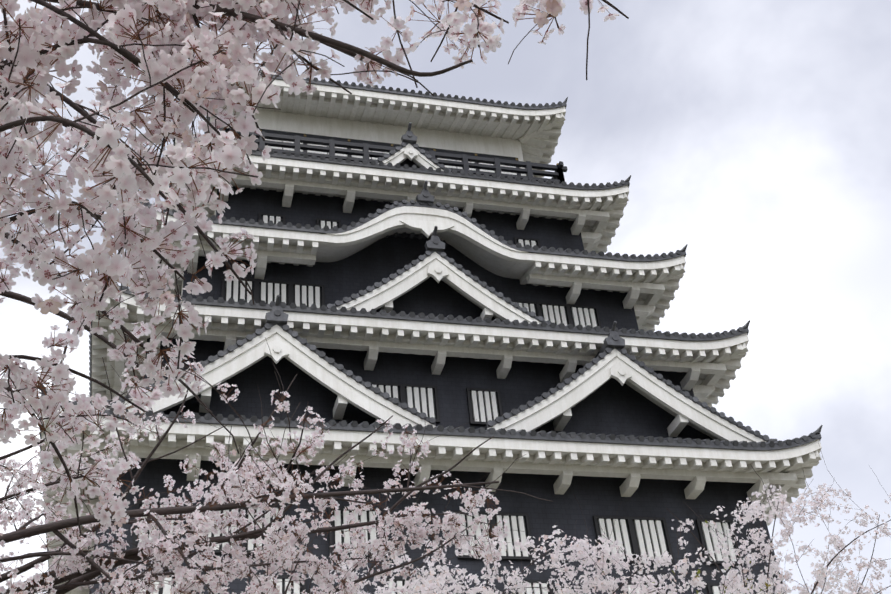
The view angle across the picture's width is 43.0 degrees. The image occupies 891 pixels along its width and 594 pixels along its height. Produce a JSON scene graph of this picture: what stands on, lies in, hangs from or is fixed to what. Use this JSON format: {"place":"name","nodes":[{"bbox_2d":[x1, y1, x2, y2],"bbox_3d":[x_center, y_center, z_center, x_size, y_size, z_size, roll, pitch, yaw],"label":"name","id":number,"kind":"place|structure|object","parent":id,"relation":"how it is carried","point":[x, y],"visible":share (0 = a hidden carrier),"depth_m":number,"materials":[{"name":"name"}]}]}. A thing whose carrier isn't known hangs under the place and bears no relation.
{"place":"outdoors","nodes":[
{"label":"outdoors","id":0,"kind":"place"},
{"bbox_2d":[39,70,822,593],"bbox_3d":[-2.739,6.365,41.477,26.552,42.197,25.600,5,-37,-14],"label":"castle","id":1,"kind":"structure","parent":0,"point":[443,266],"depth_m":34.74,"materials":[{"name":"wood"}]},
{"bbox_2d":[0,0,890,593],"label":"sky","id":2,"kind":"structure","parent":0,"point":[754,136],"materials":[{"name":"white"}]},
{"label":"ground","id":3,"kind":"structure","parent":0,"visible":0},
{"bbox_2d":[0,337,552,593],"bbox_3d":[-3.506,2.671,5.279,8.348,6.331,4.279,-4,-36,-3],"label":"cherry tree","id":4,"kind":"object","parent":3,"relation":"on","point":[84,571],"visible":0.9,"depth_m":6.24,"materials":[{"name":"pink plant"}]},
{"bbox_2d":[0,0,628,534],"bbox_3d":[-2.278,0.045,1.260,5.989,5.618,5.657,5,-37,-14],"label":"cherry tree","id":5,"kind":"object","parent":3,"relation":"on","point":[192,68],"visible":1,"depth_m":2.37,"materials":[{"name":"pink plant"}]},
{"bbox_2d":[298,495,715,593],"bbox_3d":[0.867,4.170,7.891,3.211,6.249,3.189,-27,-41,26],"label":"cherry tree","id":6,"kind":"object","parent":3,"relation":"on","point":[430,584],"visible":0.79,"depth_m":9.10,"materials":[{"name":"pink plant"}]},
{"bbox_2d":[588,443,890,593],"bbox_3d":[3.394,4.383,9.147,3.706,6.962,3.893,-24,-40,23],"label":"cherry tree","id":7,"kind":"object","parent":3,"relation":"on","point":[766,583],"visible":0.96,"depth_m":10.22,"materials":[{"name":"pink plant"}]}
]}

